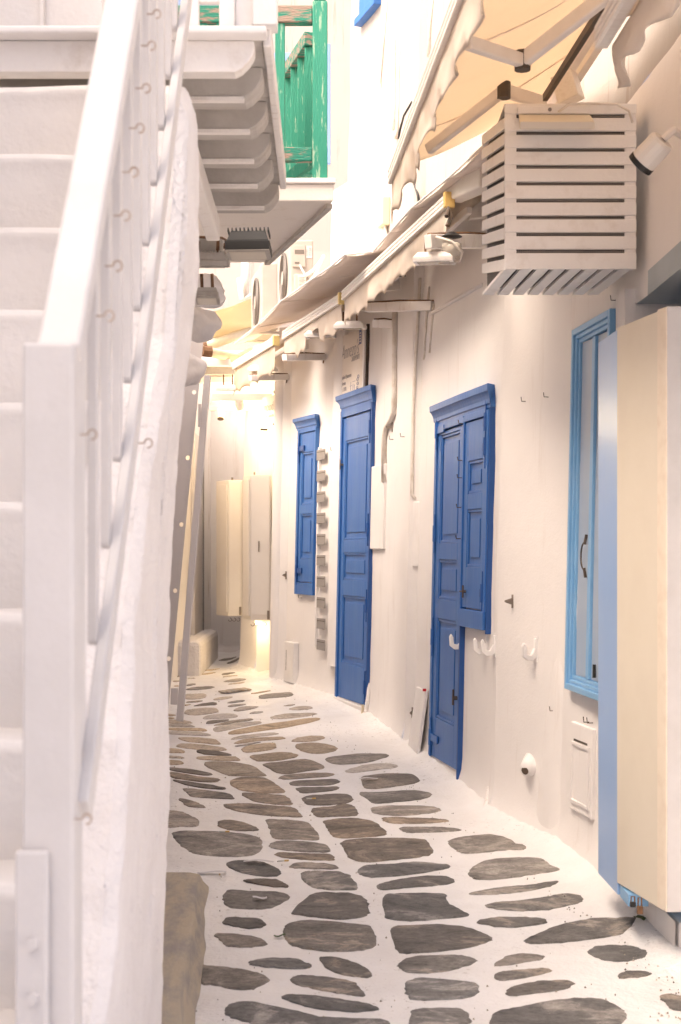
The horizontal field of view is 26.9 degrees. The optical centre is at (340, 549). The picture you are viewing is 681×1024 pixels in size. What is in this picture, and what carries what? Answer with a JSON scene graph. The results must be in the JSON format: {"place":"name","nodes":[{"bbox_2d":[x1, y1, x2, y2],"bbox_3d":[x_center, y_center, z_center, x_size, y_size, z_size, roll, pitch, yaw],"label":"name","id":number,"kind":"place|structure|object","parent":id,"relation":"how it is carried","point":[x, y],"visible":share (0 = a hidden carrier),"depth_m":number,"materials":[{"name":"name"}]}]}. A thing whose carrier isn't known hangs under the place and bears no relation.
{"place":"outdoors","nodes":[
{"label":"outdoors","id":0,"kind":"place"},
{"bbox_2d":[166,650,680,1023],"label":"alley ground","id":1,"kind":"structure","parent":0,"point":[458,934],"depth_m":6.19,"materials":[{"name":"stone"}]},
{"bbox_2d":[161,872,208,1023],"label":"stone kerb","id":2,"kind":"structure","parent":1,"relation":"on","point":[184,942],"depth_m":5.02,"materials":[{"name":"stone"}]},
{"bbox_2d":[167,307,210,720],"bbox_3d":[-1.111,-0.303,10.241,0.300,3.030,0.574,0,0,32],"label":"steel frame","id":3,"kind":"object","parent":1,"relation":"on","point":[186,435],"visible":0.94,"depth_m":10.25,"materials":[{"name":"metal"}]},
{"bbox_2d":[178,630,217,675],"bbox_3d":[-1.490,1.042,13.950,0.420,0.415,1.900,0,0,0],"label":"masonry bench","id":4,"kind":"object","parent":1,"relation":"on","point":[203,651],"visible":0.34,"depth_m":13.21,"materials":[{"name":"paint"}]},
{"bbox_2d":[218,688,251,693],"bbox_3d":[-0.878,1.167,11.777,0.130,0.018,0.340,0,0,43],"label":"stone","id":5,"kind":"object","parent":1,"relation":"on","point":[234,690],"visible":1,"depth_m":11.73,"materials":[{"name":"stone"}]},
{"bbox_2d":[243,859,273,861],"bbox_3d":[-0.378,1.439,6.583,0.140,0.013,0.030,0,0,6],"label":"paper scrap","id":6,"kind":"object","parent":1,"relation":"on","point":[258,860],"visible":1,"depth_m":6.57,"materials":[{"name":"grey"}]},
{"bbox_2d":[284,641,298,682],"bbox_3d":[-0.424,0.965,12.195,0.057,0.344,0.235,0,0,-22],"label":"leaning board","id":7,"kind":"object","parent":1,"relation":"on","point":[291,651],"visible":1,"depth_m":12.13,"materials":[{"name":"white paint"}]},
{"bbox_2d":[364,683,369,711],"bbox_3d":[0.201,1.076,10.439,0.036,0.240,0.092,0,0,24],"label":"corrugated hose","id":8,"kind":"object","parent":1,"relation":"on","point":[367,700],"visible":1,"depth_m":10.42,"materials":[{"name":"white paint"}]},
{"bbox_2d":[408,687,427,753],"bbox_3d":[0.499,1.096,9.159,0.073,0.425,0.294,0,0,-10],"label":"leaning board","id":9,"kind":"object","parent":1,"relation":"on","point":[418,719],"visible":0.83,"depth_m":9.11,"materials":[{"name":"white paint"}]},
{"bbox_2d":[174,697,680,1020],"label":"grit","id":10,"kind":"object","parent":1,"relation":"on","point":[509,888],"visible":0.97,"depth_m":5.26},
{"bbox_2d":[238,0,680,948],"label":"white house","id":11,"kind":"structure","parent":1,"relation":"on","point":[516,350],"depth_m":8.06,"materials":[{"name":"paint"}]},
{"bbox_2d":[199,236,226,253],"bbox_3d":[-0.492,-1.197,5.659,0.217,0.112,0.102,0,0,0],"label":"lamp bracket","id":12,"kind":"object","parent":11,"relation":"attached to","point":[204,237],"visible":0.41,"depth_m":5.62,"materials":[{"name":"metal"}]},
{"bbox_2d":[196,273,219,304],"bbox_3d":[-0.514,-1.009,5.501,0.090,0.115,0.082,0,0,0],"label":"floodlight","id":13,"kind":"object","parent":12,"relation":"attached to","point":[207,295],"visible":0.87,"depth_m":5.48,"materials":[{"name":"grey metal"}]},
{"bbox_2d":[225,227,271,260],"bbox_3d":[-0.362,-1.206,5.607,0.176,0.119,0.103,0,0,4],"label":"floodlight","id":14,"kind":"object","parent":12,"relation":"attached to","point":[240,245],"visible":0.96,"depth_m":5.57,"materials":[{"name":"black metal"}]},
{"bbox_2d":[199,239,222,251],"bbox_3d":[-0.517,-1.167,5.508,0.121,0.062,0.065,0,0,0],"label":"ballast box","id":15,"kind":"object","parent":14,"relation":"attached to","point":[206,245],"visible":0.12,"depth_m":5.48,"materials":[{"name":"grey metal"}]},
{"bbox_2d":[200,376,231,383],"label":"lintel beam","id":16,"kind":"structure","parent":11,"relation":"attached to","point":[219,379],"depth_m":13.34,"materials":[{"name":"white paint"}]},
{"bbox_2d":[204,367,233,375],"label":"lintel beam","id":17,"kind":"structure","parent":11,"relation":"attached to","point":[219,371],"depth_m":13.26,"materials":[{"name":"white paint"}]},
{"bbox_2d":[202,359,230,366],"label":"lintel beam","id":18,"kind":"structure","parent":17,"relation":"on","point":[218,363],"depth_m":13.20,"materials":[{"name":"white paint"}]},
{"bbox_2d":[202,299,252,361],"bbox_3d":[-0.990,-2.201,13.581,0.442,0.944,1.786,0,0,25],"label":"awning","id":19,"kind":"object","parent":11,"relation":"attached to","point":[236,322],"visible":0.37,"depth_m":13.56,"materials":[{"name":"yellow fabric"}]},
{"bbox_2d":[216,477,242,621],"bbox_3d":[-1.086,-0.002,13.870,0.273,1.399,0.280,0,0,0],"label":"wall cabinet","id":20,"kind":"object","parent":11,"relation":"attached to","point":[229,538],"depth_m":13.75,"materials":[{"name":"wood"}]},
{"bbox_2d":[216,484,226,611],"bbox_3d":[-1.157,-0.015,13.871,0.012,1.234,0.248,0,0,-28],"label":"side door","id":21,"kind":"structure","parent":20,"relation":"in","point":[221,490],"depth_m":13.86,"materials":[{"name":"wood"}]},
{"bbox_2d":[210,406,248,410],"bbox_3d":[-1.054,-1.362,13.735,0.410,0.046,0.070,0,0,0],"label":"lamp bar","id":22,"kind":"object","parent":11,"relation":"attached to","point":[226,408],"visible":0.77,"depth_m":13.70,"materials":[{"name":"white paint"}]},
{"bbox_2d":[216,401,224,420],"bbox_3d":[-1.147,-1.332,13.600,0.089,0.199,0.109,0,0,0],"label":"spot lamp","id":23,"kind":"object","parent":22,"relation":"attached to","point":[220,413],"visible":0.96,"depth_m":13.57,"materials":[{"name":"metal"}]},
{"bbox_2d":[212,393,271,400],"bbox_3d":[-0.905,-1.401,13.085,0.550,0.068,0.070,0,0,0],"label":"lamp bar","id":24,"kind":"object","parent":11,"relation":"attached to","point":[238,396],"visible":0.76,"depth_m":13.05,"materials":[{"name":"white paint"}]},
{"bbox_2d":[235,391,244,411],"bbox_3d":[-0.925,-1.368,13.100,0.093,0.198,0.100,0,0,0],"label":"spot lamp","id":25,"kind":"object","parent":24,"relation":"attached to","point":[240,405],"visible":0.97,"depth_m":13.07,"materials":[{"name":"white paint"}]},
{"bbox_2d":[237,262,250,300],"bbox_3d":[-0.975,-2.748,14.557,0.166,0.437,0.175,0,0,0],"label":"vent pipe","id":26,"kind":"object","parent":11,"relation":"attached to","point":[243,283],"visible":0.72,"depth_m":14.56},
{"bbox_2d":[243,472,271,625],"bbox_3d":[-0.775,-0.005,13.112,0.272,1.415,0.295,0,0,0],"label":"wall cabinet","id":27,"kind":"object","parent":11,"relation":"attached to","point":[257,516],"depth_m":12.99,"materials":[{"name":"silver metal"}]},
{"bbox_2d":[243,479,249,615],"bbox_3d":[-0.870,-0.018,13.123,0.012,1.250,0.230,0,0,-18],"label":"side door","id":28,"kind":"structure","parent":27,"relation":"in","point":[246,483],"depth_m":13.09,"materials":[{"name":"wood"}]},
{"bbox_2d":[246,263,278,342],"bbox_3d":[-0.627,-2.244,13.053,0.412,0.619,0.814,0,0,-10],"label":"air conditioner","id":29,"kind":"object","parent":11,"relation":"attached to","point":[264,292],"visible":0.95,"depth_m":12.66,"materials":[{"name":"grey"}]},
{"bbox_2d":[260,391,273,430],"bbox_3d":[-0.632,-1.256,12.889,0.076,0.334,0.367,0,0,-24],"label":"shop sign","id":30,"kind":"object","parent":11,"relation":"attached to","point":[268,411],"visible":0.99,"depth_m":12.91,"materials":[{"name":"white paint"}]},
{"bbox_2d":[248,374,288,380],"bbox_3d":[-0.621,-1.490,12.315,0.395,0.084,0.050,0,0,-36],"label":"wall bar","id":31,"kind":"object","parent":11,"relation":"attached to","point":[273,377],"depth_m":12.30,"materials":[{"name":"white paint"}]},
{"bbox_2d":[232,335,308,394],"bbox_3d":[-0.585,-1.605,12.398,0.397,0.428,1.215,0,0,-21],"label":"awning","id":32,"kind":"object","parent":11,"relation":"attached to","point":[264,355],"visible":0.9,"depth_m":12.16,"materials":[{"name":"white fabric"}]},
{"bbox_2d":[216,374,237,390],"bbox_3d":[-1.021,-1.511,12.899,0.181,0.154,0.171,0,0,10],"label":"floodlight","id":33,"kind":"object","parent":32,"relation":"attached to","point":[223,387],"visible":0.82,"depth_m":12.83,"materials":[{"name":"white paint"}]},
{"bbox_2d":[247,365,277,371],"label":"floodlight","id":34,"kind":"object","parent":32,"relation":"attached to","point":[252,368],"visible":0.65,"depth_m":12.23,"materials":[{"name":"white paint"}]},
{"bbox_2d":[269,354,283,676],"bbox_3d":[-0.536,-0.250,12.490,0.190,3.000,0.060,0,0,0],"label":"pilaster","id":35,"kind":"object","parent":11,"relation":"attached to","point":[277,480],"visible":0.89,"depth_m":12.46,"materials":[{"name":"paint"}]},
{"bbox_2d":[277,240,324,303],"bbox_3d":[-0.306,-2.296,12.097,0.459,0.526,0.937,0,0,-10],"label":"air conditioner","id":36,"kind":"object","parent":11,"relation":"attached to","point":[295,269],"visible":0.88,"depth_m":11.75,"materials":[{"name":"grey"}]},
{"bbox_2d":[274,44,330,164],"bbox_3d":[-0.491,-3.632,11.600,0.818,0.978,0.040,0,0,0],"label":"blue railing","id":37,"kind":"object","parent":11,"relation":"attached to","point":[329,102],"visible":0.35,"depth_m":11.58,"materials":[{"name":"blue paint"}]},
{"bbox_2d":[282,354,325,360],"bbox_3d":[-0.287,-1.545,11.431,0.050,0.115,0.562,0,0,34],"label":"wall bar","id":38,"kind":"object","parent":11,"relation":"attached to","point":[301,357],"depth_m":11.38,"materials":[{"name":"white paint"}]},
{"bbox_2d":[284,352,324,362],"bbox_3d":[-0.289,-1.570,11.434,0.019,0.085,0.559,0,0,34],"label":"arm cable","id":39,"kind":"object","parent":38,"relation":"on","point":[307,353],"visible":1,"depth_m":11.47,"materials":[{"name":"rubber"}]},
{"bbox_2d":[292,414,319,594],"bbox_3d":[-0.242,-0.369,11.951,0.171,1.494,0.544,0,0,-22],"label":"blue shutter","id":40,"kind":"object","parent":11,"relation":"attached to","point":[308,433],"visible":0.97,"depth_m":11.92,"materials":[{"name":"paint"}]},
{"bbox_2d":[294,426,319,594],"bbox_3d":[-0.237,-0.319,11.949,0.163,1.394,0.450,0,0,-22],"label":"window frame","id":41,"kind":"structure","parent":40,"relation":"in","point":[302,588],"depth_m":11.79,"materials":[{"name":"blue paint"}]},
{"bbox_2d":[314,447,324,650],"bbox_3d":[-0.160,-0.012,11.573,0.119,1.653,0.284,0,0,0],"label":"slat rack","id":42,"kind":"object","parent":11,"relation":"attached to","point":[319,623],"visible":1,"depth_m":11.61,"materials":[{"name":"grey paint"}]},
{"bbox_2d":[282,292,380,362],"bbox_3d":[-0.061,-1.694,10.911,0.389,0.368,1.554,0,0,-17],"label":"awning","id":43,"kind":"object","parent":11,"relation":"attached to","point":[324,318],"visible":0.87,"depth_m":10.69,"materials":[{"name":"white fabric"}]},
{"bbox_2d":[304,330,335,338],"bbox_3d":[-0.157,-1.687,10.899,0.220,0.136,0.171,0,0,10],"label":"floodlight","id":44,"kind":"object","parent":43,"relation":"attached to","point":[308,334],"visible":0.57,"depth_m":10.83,"materials":[{"name":"white paint"}]},
{"bbox_2d":[333,312,366,329],"bbox_3d":[0.069,-1.640,10.200,0.218,0.128,0.171,0,0,10],"label":"floodlight","id":45,"kind":"object","parent":43,"relation":"attached to","point":[355,325],"visible":1,"depth_m":10.13,"materials":[{"name":"white paint"}]},
{"bbox_2d":[327,330,347,666],"bbox_3d":[-0.020,-0.440,11.281,0.138,2.721,0.251,0,0,-21],"label":"boxed downpipe","id":46,"kind":"object","parent":11,"relation":"attached to","point":[338,362],"visible":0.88,"depth_m":11.23,"materials":[{"name":"paint"}]},
{"bbox_2d":[333,384,375,710],"bbox_3d":[0.109,0.007,10.827,0.116,2.433,0.887,0,0,-17],"label":"blue door","id":47,"kind":"structure","parent":11,"relation":"attached to","point":[354,580],"depth_m":10.81,"materials":[{"name":"paint"}]},
{"bbox_2d":[338,412,370,704],"bbox_3d":[0.125,0.064,10.819,0.087,2.172,0.717,0,0,-17],"label":"door leaf","id":48,"kind":"structure","parent":47,"relation":"in","point":[356,445],"depth_m":10.83,"materials":[{"name":"blue paint"}]},
{"bbox_2d":[342,324,369,393],"bbox_3d":[0.108,-1.418,10.942,0.055,0.542,0.637,0,0,-17],"label":"shop sign","id":49,"kind":"object","parent":11,"relation":"attached to","point":[355,368],"visible":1,"depth_m":10.85,"materials":[{"name":"white paint"}]},
{"bbox_2d":[234,143,488,343],"bbox_3d":[0.110,-1.952,10.016,0.572,0.081,7.031,0,0,-15],"label":"canopy","id":50,"kind":"object","parent":11,"relation":"attached to","point":[317,291],"visible":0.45,"depth_m":10.03,"materials":[{"name":"fabric"}]},
{"bbox_2d":[446,168,486,202],"bbox_3d":[0.679,-1.906,7.410,0.100,0.147,0.450,0,0,-19],"label":"awning cassette","id":51,"kind":"object","parent":50,"relation":"attached to","point":[466,187],"visible":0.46,"depth_m":7.35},
{"bbox_2d":[354,0,380,26],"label":"blue window","id":52,"kind":"structure","parent":11,"relation":"attached to","point":[368,9],"depth_m":10.77,"materials":[{"name":"paint"}]},
{"bbox_2d":[370,464,386,548],"bbox_3d":[0.275,-0.305,10.275,0.044,0.605,0.409,0,0,-12],"label":"wall hatch","id":53,"kind":"object","parent":11,"relation":"attached to","point":[378,512],"depth_m":10.22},
{"bbox_2d":[372,320,391,328],"bbox_3d":[0.309,-1.589,10.026,0.050,0.083,0.208,0,0,-43],"label":"wall bar","id":54,"kind":"object","parent":11,"relation":"attached to","point":[381,323],"depth_m":10.00,"materials":[{"name":"white paint"}]},
{"bbox_2d":[377,197,389,236],"bbox_3d":[0.310,-2.344,10.202,0.064,0.345,0.141,0,0,-12],"label":"junction box","id":55,"kind":"object","parent":11,"relation":"attached to","point":[383,213],"visible":0.79,"depth_m":10.14,"materials":[{"name":"beige"}]},
{"bbox_2d":[378,0,394,133],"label":"loose cable","id":56,"kind":"object","parent":11,"relation":"attached to","point":[381,66],"visible":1,"depth_m":10.40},
{"bbox_2d":[381,312,397,482],"bbox_3d":[0.346,-1.092,9.985,0.059,1.233,0.317,0,0,-15],"label":"conduit","id":57,"kind":"object","parent":11,"relation":"attached to","point":[390,420],"visible":0.91,"depth_m":9.86,"materials":[{"name":"plastic"}]},
{"bbox_2d":[394,0,399,139],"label":"cable bundle","id":58,"kind":"object","parent":11,"relation":"attached to","point":[398,75],"visible":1,"depth_m":9.94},
{"bbox_2d":[365,301,433,311],"bbox_3d":[0.389,-1.599,9.367,0.050,0.127,0.630,0,0,-42],"label":"wall bar","id":59,"kind":"object","parent":11,"relation":"attached to","point":[409,306],"depth_m":9.33,"materials":[{"name":"white paint"}]},
{"bbox_2d":[368,299,433,310],"bbox_3d":[0.387,-1.594,9.363,0.018,0.158,0.627,0,0,-42],"label":"arm cable","id":60,"kind":"object","parent":59,"relation":"on","point":[398,300],"visible":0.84,"depth_m":9.39,"materials":[{"name":"metal"}]},
{"bbox_2d":[429,304,434,352],"bbox_3d":[0.586,-1.422,9.150,0.016,0.305,0.097,0,0,-14],"label":"hanging cable","id":61,"kind":"object","parent":59,"relation":"hanging from","point":[433,306],"visible":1,"depth_m":9.15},
{"bbox_2d":[398,101,411,138],"bbox_3d":[0.444,-2.941,9.752,0.017,0.164,0.348,0,0,-13],"label":"black cable","id":62,"kind":"object","parent":11,"relation":"attached to","point":[405,112],"visible":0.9,"depth_m":9.81,"materials":[{"name":"black plastic"}]},
{"bbox_2d":[341,191,486,324],"bbox_3d":[0.459,-1.760,8.819,0.372,0.361,2.590,0,0,-12],"label":"awning","id":63,"kind":"object","parent":11,"relation":"attached to","point":[388,267],"visible":0.8,"depth_m":8.44,"materials":[{"name":"beige fabric"}]},
{"bbox_2d":[410,278,421,499],"bbox_3d":[0.499,-1.065,9.428,0.077,1.472,0.031,0,0,17],"label":"conduit","id":64,"kind":"object","parent":11,"relation":"attached to","point":[413,397],"visible":0.93,"depth_m":9.43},
{"bbox_2d":[412,502,419,566],"bbox_3d":[0.518,-0.102,9.415,0.087,0.429,0.032,0,0,25],"label":"wall hatch","id":65,"kind":"object","parent":11,"relation":"attached to","point":[415,546],"depth_m":9.41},
{"bbox_2d":[423,287,429,359],"bbox_3d":[0.562,-1.479,9.297,0.018,0.462,0.132,0,0,-15],"label":"hanging cable","id":66,"kind":"object","parent":11,"relation":"hanging from","point":[426,316],"visible":0.86,"depth_m":9.30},
{"bbox_2d":[427,0,433,56],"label":"loose cable","id":67,"kind":"object","parent":11,"relation":"attached to","point":[429,27],"visible":0.89,"depth_m":9.36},
{"bbox_2d":[424,234,486,248],"bbox_3d":[0.655,-1.625,7.502,0.587,0.155,0.050,0,0,-44],"label":"wall bar","id":68,"kind":"object","parent":11,"relation":"attached to","point":[466,241],"depth_m":7.45,"materials":[{"name":"white paint"}]},
{"bbox_2d":[413,242,455,265],"bbox_3d":[0.488,-1.552,7.399,0.208,0.137,0.171,0,0,10],"label":"floodlight","id":69,"kind":"object","parent":68,"relation":"attached to","point":[425,258],"visible":0.95,"depth_m":7.33,"materials":[{"name":"white paint"}]},
{"bbox_2d":[435,235,462,264],"bbox_3d":[0.559,-1.545,7.350,0.145,0.134,0.115,0,0,0],"label":"coiled cable","id":70,"kind":"object","parent":69,"relation":"hanging from","point":[454,244],"visible":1,"depth_m":7.30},
{"bbox_2d":[444,206,452,226],"bbox_3d":[0.558,-1.714,7.316,0.038,0.115,0.058,0,0,18],"label":"bulb holder","id":71,"kind":"object","parent":68,"relation":"attached to","point":[448,214],"visible":1,"depth_m":7.30,"materials":[{"name":"metal"}]},
{"bbox_2d":[442,232,461,256],"bbox_3d":[0.575,-1.574,7.350,0.107,0.130,0.110,0,0,0],"label":"dome lamp","id":72,"kind":"object","parent":68,"relation":"attached to","point":[451,248],"visible":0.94,"depth_m":7.32,"materials":[{"name":"white glass"}]},
{"bbox_2d":[427,232,486,234],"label":"arm cable","id":73,"kind":"object","parent":68,"relation":"on","point":[459,233],"visible":0.51,"depth_m":7.49,"materials":[{"name":"rubber"}]},
{"bbox_2d":[429,283,482,314],"bbox_3d":[0.687,-1.504,8.577,0.027,0.055,1.192,0,0,-10],"label":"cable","id":74,"kind":"object","parent":11,"relation":"attached to","point":[462,295],"visible":1,"depth_m":8.48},
{"bbox_2d":[428,383,495,779],"bbox_3d":[0.694,0.222,8.294,0.116,2.238,1.281,0,0,-10],"label":"blue door","id":75,"kind":"structure","parent":11,"relation":"attached to","point":[463,499],"depth_m":8.27,"materials":[{"name":"paint"}]},
{"bbox_2d":[432,426,462,769],"bbox_3d":[0.660,0.278,8.528,0.085,1.997,0.623,0,0,-10],"label":"door leaf","id":76,"kind":"structure","parent":75,"relation":"in","point":[450,442],"depth_m":8.54,"materials":[{"name":"blue paint"}]},
{"bbox_2d":[449,634,458,649],"bbox_3d":[0.673,0.521,8.236,0.089,0.130,0.040,0,0,-10],"label":"coat hook","id":77,"kind":"object","parent":76,"relation":"attached to","point":[452,644],"visible":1,"depth_m":8.22,"materials":[{"name":"white paint"}]},
{"bbox_2d":[473,634,488,654],"bbox_3d":[0.766,0.515,7.763,0.089,0.130,0.040,0,0,-11],"label":"coat hook","id":78,"kind":"object","parent":11,"relation":"attached to","point":[475,648],"visible":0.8,"depth_m":7.75,"materials":[{"name":"white paint"}]},
{"bbox_2d":[480,633,495,657],"bbox_3d":[0.793,0.513,7.624,0.089,0.130,0.040,0,0,-11],"label":"coat hook","id":79,"kind":"object","parent":11,"relation":"attached to","point":[490,652],"visible":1,"depth_m":7.61,"materials":[{"name":"white paint"}]},
{"bbox_2d":[388,0,608,219],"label":"awning","id":80,"kind":"object","parent":11,"relation":"attached to","point":[487,60],"visible":0.97,"depth_m":5.72,"materials":[{"name":"beige fabric"}]},
{"bbox_2d":[505,595,512,607],"bbox_3d":[0.880,0.271,7.437,0.051,0.070,0.013,0,0,-22],"label":"shutter catch","id":81,"kind":"object","parent":11,"relation":"attached to","point":[509,601],"visible":1,"depth_m":7.44,"materials":[{"name":"silver metal"}]},
{"bbox_2d":[521,636,537,661],"bbox_3d":[0.957,0.505,7.202,0.089,0.130,0.041,0,0,-22],"label":"coat hook","id":82,"kind":"object","parent":11,"relation":"attached to","point":[533,656],"visible":1,"depth_m":7.20,"materials":[{"name":"white paint"}]},
{"bbox_2d":[520,657,564,828],"bbox_3d":[1.033,0.905,7.140,0.129,1.150,0.404,0,0,-31],"label":"plastered downpipe","id":83,"kind":"object","parent":11,"relation":"attached to","point":[548,806],"visible":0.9,"depth_m":7.03,"materials":[{"name":"paint"}]},
{"bbox_2d":[482,104,635,294],"bbox_3d":[0.922,-1.503,6.100,0.571,0.722,0.600,0,0,0],"label":"slatted box","id":84,"kind":"object","parent":11,"relation":"attached to","point":[559,210],"visible":0.95,"depth_m":5.80,"materials":[{"name":"paint"}]},
{"bbox_2d":[517,106,593,128],"bbox_3d":[0.870,-1.742,5.747,0.304,0.117,0.103,0,0,0],"label":"floodlight","id":85,"kind":"object","parent":84,"relation":"attached to","point":[551,117],"visible":1,"depth_m":5.75,"materials":[{"name":"white paint"}]},
{"bbox_2d":[558,102,632,122],"bbox_3d":[1.034,-1.771,5.755,0.310,0.080,0.031,0,0,-3],"label":"lamp cable","id":86,"kind":"object","parent":84,"relation":"attached to","point":[595,103],"visible":1,"depth_m":5.76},
{"bbox_2d":[569,721,595,819],"bbox_3d":[1.131,1.027,6.642,0.044,0.415,0.308,0,0,-10],"label":"wall hatch","id":87,"kind":"object","parent":11,"relation":"attached to","point":[582,769],"depth_m":6.61,"materials":[{"name":"metal"}]},
{"bbox_2d":[564,308,615,700],"bbox_3d":[1.172,-0.194,6.546,0.126,1.726,0.633,0,0,-6],"label":"blue window","id":88,"kind":"structure","parent":11,"relation":"attached to","point":[581,640],"depth_m":6.69,"materials":[{"name":"wood"}]},
{"bbox_2d":[564,308,615,700],"bbox_3d":[1.172,-0.194,6.546,0.126,1.726,0.633,0,0,-6],"label":"window frame","id":89,"kind":"structure","parent":88,"relation":"in","point":[605,321],"depth_m":6.81,"materials":[{"name":"wood"}]},
{"bbox_2d":[594,0,680,87],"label":"awning","id":90,"kind":"object","parent":11,"relation":"attached to","point":[643,15],"visible":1,"depth_m":3.98,"materials":[{"name":"beige fabric"}]},
{"bbox_2d":[617,306,680,911],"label":"display case","id":91,"kind":"object","parent":11,"relation":"attached to","point":[648,608],"visible":1,"depth_m":5.22,"materials":[{"name":"white paint"}]},
{"bbox_2d":[598,330,620,894],"bbox_3d":[1.091,0.243,5.718,0.035,2.202,0.365,0,0,-1],"label":"door leaf","id":92,"kind":"object","parent":91,"relation":"attached to","point":[607,609],"visible":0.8,"depth_m":5.72,"materials":[{"name":"wood"}]},
{"bbox_2d":[630,896,635,906],"bbox_3d":[1.089,1.312,5.300,0.022,0.040,0.014,0,0,0],"label":"padlock","id":93,"kind":"object","parent":91,"relation":"hanging from","point":[632,904],"visible":1,"depth_m":5.29,"materials":[{"name":"grey metal"}]},
{"bbox_2d":[637,897,642,913],"bbox_3d":[1.115,1.327,5.300,0.022,0.062,0.014,0,0,0],"label":"padlock","id":94,"kind":"object","parent":91,"relation":"hanging from","point":[639,909],"visible":1,"depth_m":5.29,"materials":[{"name":"metal"}]},
{"bbox_2d":[629,126,680,175],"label":"wall lamp","id":95,"kind":"object","parent":11,"relation":"attached to","point":[650,153],"visible":1,"depth_m":5.00,"materials":[{"name":"white plastic"}]},
{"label":"surrounding ground","id":96,"kind":"structure","parent":0,"visible":0},
{"bbox_2d":[0,0,113,920],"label":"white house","id":97,"kind":"structure","parent":96,"relation":"on","point":[50,12],"depth_m":4.75,"materials":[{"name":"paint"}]},
{"bbox_2d":[0,0,101,25],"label":"door","id":98,"kind":"structure","parent":97,"relation":"in","point":[12,12],"depth_m":4.75,"materials":[{"name":"white paint"}]},
{"bbox_2d":[0,0,285,240],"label":"timber balcony","id":99,"kind":"structure","parent":97,"relation":"attached to","point":[229,83],"depth_m":4.03,"materials":[{"name":"white paint"}]},
{"bbox_2d":[199,241,229,267],"bbox_3d":[-0.505,-1.119,5.398,0.164,0.115,0.103,0,0,0],"label":"floodlight","id":100,"kind":"object","parent":99,"relation":"attached to","point":[217,258],"visible":0.58,"depth_m":5.35,"materials":[{"name":"grey metal"}]},
{"bbox_2d":[185,353,206,386],"bbox_3d":[-0.974,-1.142,9.004,0.261,0.228,0.131,0,0,0],"label":"wall stone","id":101,"kind":"object","parent":97,"relation":"attached to","point":[197,368],"visible":0.41,"depth_m":8.96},
{"bbox_2d":[191,307,221,342],"bbox_3d":[-0.843,-1.300,8.195,0.322,0.221,0.166,0,0,0],"label":"wall stone","id":102,"kind":"object","parent":97,"relation":"attached to","point":[207,324],"visible":0.52,"depth_m":8.16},
{"bbox_2d":[195,273,225,308],"bbox_3d":[-0.747,-1.383,7.599,0.272,0.192,0.118,0,0,0],"label":"wall stone","id":103,"kind":"object","parent":97,"relation":"attached to","point":[217,283],"visible":0.36,"depth_m":7.58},
{"bbox_2d":[178,0,335,264],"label":"slab balcony","id":104,"kind":"structure","parent":97,"relation":"attached to","point":[303,206],"depth_m":7.03,"materials":[{"name":"white paint"}]},
{"bbox_2d":[0,85,199,1023],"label":"staircase","id":105,"kind":"structure","parent":96,"relation":"on","point":[125,861],"depth_m":3.09,"materials":[{"name":"paint"}]},
{"bbox_2d":[15,0,191,1023],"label":"stair railing","id":106,"kind":"object","parent":105,"relation":"on","point":[115,174],"visible":1,"depth_m":2.06,"materials":[{"name":"white paint"}]},
{"bbox_2d":[167,0,569,681],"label":"white house","id":107,"kind":"structure","parent":96,"relation":"on","point":[225,450],"depth_m":15.72,"materials":[{"name":"paint"}]},
{"bbox_2d":[191,433,203,634],"bbox_3d":[-1.433,-0.099,14.325,0.057,2.089,0.950,0,0,0],"label":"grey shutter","id":108,"kind":"object","parent":107,"relation":"attached to","point":[197,623],"visible":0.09,"depth_m":14.27,"materials":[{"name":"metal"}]},
{"bbox_2d":[208,442,208,598],"bbox_3d":[-1.453,-0.225,15.500,0.046,2.628,0.036,0,0,0],"label":"drain pipe","id":109,"kind":"object","parent":107,"relation":"attached to","point":[208,521],"visible":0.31,"depth_m":15.49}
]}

